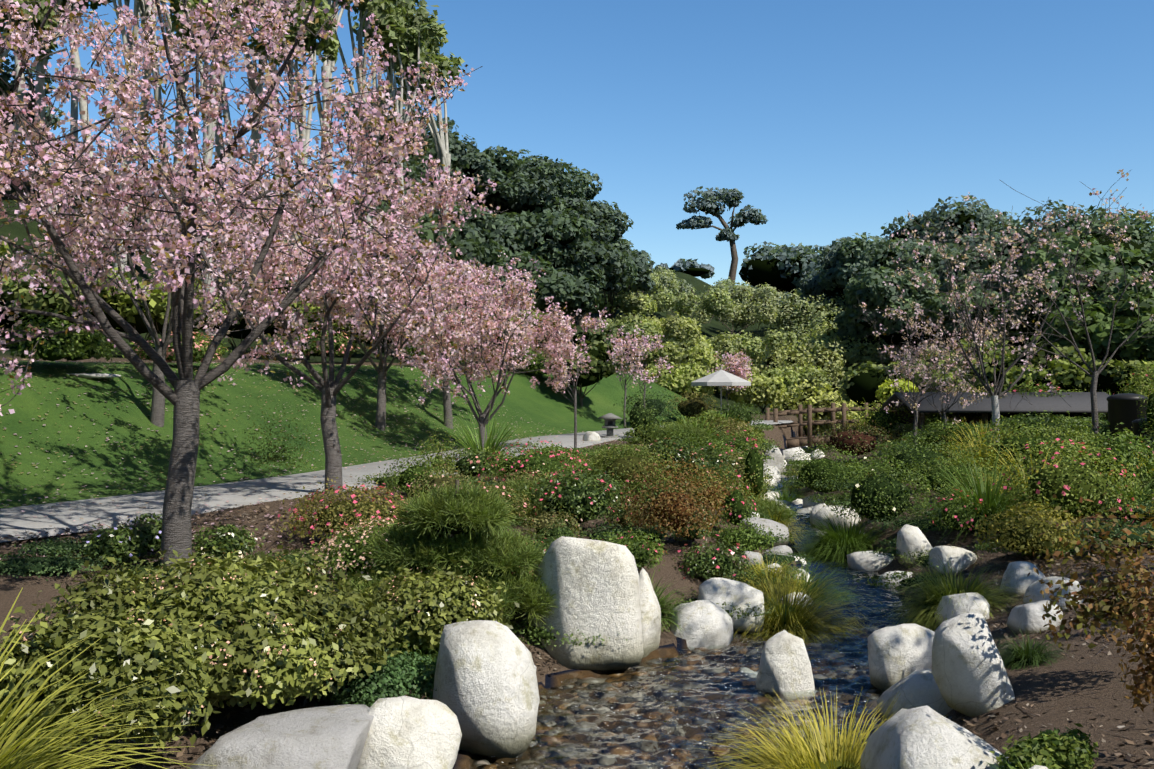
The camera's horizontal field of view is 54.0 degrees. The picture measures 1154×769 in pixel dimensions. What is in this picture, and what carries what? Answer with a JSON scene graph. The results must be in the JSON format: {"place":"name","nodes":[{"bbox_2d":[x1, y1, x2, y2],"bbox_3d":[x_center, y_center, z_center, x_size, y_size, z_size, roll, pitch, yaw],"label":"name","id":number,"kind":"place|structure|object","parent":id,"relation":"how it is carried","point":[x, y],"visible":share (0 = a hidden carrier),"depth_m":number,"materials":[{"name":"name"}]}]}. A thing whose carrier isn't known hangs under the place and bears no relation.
{"place":"outdoors","nodes":[
{"label":"outdoors","id":0,"kind":"place"},
{"bbox_2d":[0,420,793,541],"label":"garden path","id":1,"kind":"structure","parent":0,"point":[59,520],"depth_m":15.01,"materials":[{"name":"concrete"}]},
{"bbox_2d":[598,413,622,437],"bbox_3d":[0.840,1.055,28.795,0.620,0.646,0.620,0,0,-1],"label":"stone lantern","id":2,"kind":"object","parent":1,"relation":"on","point":[609,417],"visible":0.9,"depth_m":28.63,"materials":[{"name":"grey stone"}]},
{"bbox_2d":[0,183,1153,768],"bbox_3d":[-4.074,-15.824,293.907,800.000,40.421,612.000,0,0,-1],"label":"terrain","id":3,"kind":"structure","parent":0,"point":[544,409],"depth_m":17.60,"materials":[{"name":"green plant"}]},
{"bbox_2d":[69,373,120,377],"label":"pale slab","id":4,"kind":"structure","parent":3,"relation":"on","point":[96,375],"depth_m":19.47,"materials":[{"name":"stone"}]},
{"bbox_2d":[0,0,450,356],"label":"tree trunks","id":5,"kind":"object","parent":3,"relation":"on","point":[440,141],"visible":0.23,"depth_m":42.30,"materials":[{"name":"beige plant"}]},
{"bbox_2d":[0,360,635,572],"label":"fallen petals","id":6,"kind":"object","parent":3,"relation":"on","point":[238,450],"visible":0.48,"depth_m":19.05,"materials":[{"name":"pink plant"}]},
{"bbox_2d":[332,421,800,634],"bbox_3d":[1.137,1.596,18.038,4.434,1.701,17.453,0,0,19],"label":"pine shrub","id":7,"kind":"object","parent":3,"relation":"on","point":[486,547],"depth_m":10.30,"materials":[{"name":"green plant"}]},
{"bbox_2d":[0,0,1153,581],"bbox_3d":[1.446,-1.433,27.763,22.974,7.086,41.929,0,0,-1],"label":"cherry trees","id":8,"kind":"object","parent":3,"relation":"on","point":[420,302],"depth_m":12.02,"materials":[{"name":"pink plant"}]},
{"bbox_2d":[991,395,999,441],"bbox_3d":[9.249,0.943,25.056,0.202,1.413,0.228,0,0,-1],"label":"cherry tree trunk wrap","id":9,"kind":"object","parent":8,"relation":"attached to","point":[995,407],"visible":0.46,"depth_m":25.00,"materials":[{"name":"white fabric"}]},
{"bbox_2d":[0,0,1153,435],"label":"trees","id":10,"kind":"object","parent":3,"relation":"on","point":[512,234],"depth_m":57.00,"materials":[{"name":"green plant"}]},
{"bbox_2d":[0,301,1153,768],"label":"shrubs","id":11,"kind":"object","parent":3,"relation":"on","point":[1042,747],"visible":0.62,"depth_m":14.16,"materials":[{"name":"green plant"}]},
{"bbox_2d":[0,379,1153,749],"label":"shrubs","id":12,"kind":"object","parent":3,"relation":"on","point":[306,631],"visible":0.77,"depth_m":7.51,"materials":[{"name":"green plant"}]},
{"bbox_2d":[0,384,1153,768],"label":"ornamental grass tufts","id":13,"kind":"object","parent":3,"relation":"on","point":[810,750],"visible":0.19,"depth_m":10.56,"materials":[{"name":"green plant"}]},
{"bbox_2d":[0,326,1153,768],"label":"shrubs","id":14,"kind":"object","parent":3,"relation":"on","point":[814,468],"visible":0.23,"depth_m":15.83,"materials":[{"name":"green plant"}]},
{"bbox_2d":[0,467,1153,768],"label":"mulch bark chips","id":15,"kind":"object","parent":3,"relation":"on","point":[232,727],"visible":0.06,"depth_m":10.11,"materials":[{"name":"brown wood"}]},
{"bbox_2d":[0,82,1153,416],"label":"trees","id":16,"kind":"object","parent":3,"relation":"on","point":[764,272],"visible":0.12,"depth_m":49.14,"materials":[{"name":"green plant"}]},
{"bbox_2d":[188,431,1082,768],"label":"boulders","id":17,"kind":"object","parent":3,"relation":"on","point":[484,701],"visible":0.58,"depth_m":8.07,"materials":[{"name":"stone"}]},
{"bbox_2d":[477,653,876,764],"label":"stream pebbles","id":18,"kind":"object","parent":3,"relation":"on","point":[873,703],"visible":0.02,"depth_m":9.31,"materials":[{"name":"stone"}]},
{"bbox_2d":[720,367,721,413],"bbox_3d":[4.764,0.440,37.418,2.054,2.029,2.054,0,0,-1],"label":"umbrella pole","id":19,"kind":"object","parent":3,"relation":"on","point":[720,394],"visible":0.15,"depth_m":37.41,"materials":[{"name":"grey metal"}]},
{"bbox_2d":[691,370,750,385],"bbox_3d":[4.764,-0.225,37.421,2.048,0.540,2.048,0,0,-1],"label":"parasol canopy","id":20,"kind":"object","parent":19,"relation":"attached to","point":[721,378],"visible":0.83,"depth_m":36.77,"materials":[{"name":"white fabric"}]},
{"bbox_2d":[765,403,893,447],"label":"wooden bridge","id":21,"kind":"structure","parent":3,"relation":"on","point":[800,440],"depth_m":39.66,"materials":[{"name":"brown wood"}]},
{"bbox_2d":[894,411,1107,441],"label":"building wall","id":22,"kind":"structure","parent":3,"relation":"on","point":[984,418],"depth_m":34.62,"materials":[{"name":"brown wood"}]},
{"bbox_2d":[1107,393,1147,440],"bbox_3d":[10.637,0.688,21.891,0.722,1.031,0.722,0,0,-1],"label":"litter bin","id":23,"kind":"object","parent":3,"relation":"on","point":[1123,407],"visible":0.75,"depth_m":21.63,"materials":[{"name":"grey metal"}]},
{"bbox_2d":[1132,418,1153,443],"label":"litter bin","id":24,"kind":"object","parent":3,"relation":"on","point":[1136,427],"visible":0.31,"depth_m":19.83,"materials":[{"name":"grey metal"}]},
{"bbox_2d":[0,0,1153,285],"label":"sky","id":25,"kind":"structure","parent":0,"point":[831,119],"materials":[{"name":"blue"}]},
{"bbox_2d":[469,463,909,768],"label":"stream water","id":26,"kind":"structure","parent":0,"point":[577,738],"depth_m":9.45,"materials":[{"name":"clear liquid"}]},
{"bbox_2d":[494,626,867,768],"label":"pebbles","id":27,"kind":"object","parent":26,"relation":"on","point":[687,723],"visible":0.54,"depth_m":9.18,"materials":[{"name":"grey stone"}]},
{"bbox_2d":[879,392,1109,412],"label":"roof","id":28,"kind":"structure","parent":0,"point":[1077,402],"depth_m":32.51,"materials":[{"name":"painted metal"}]}
]}

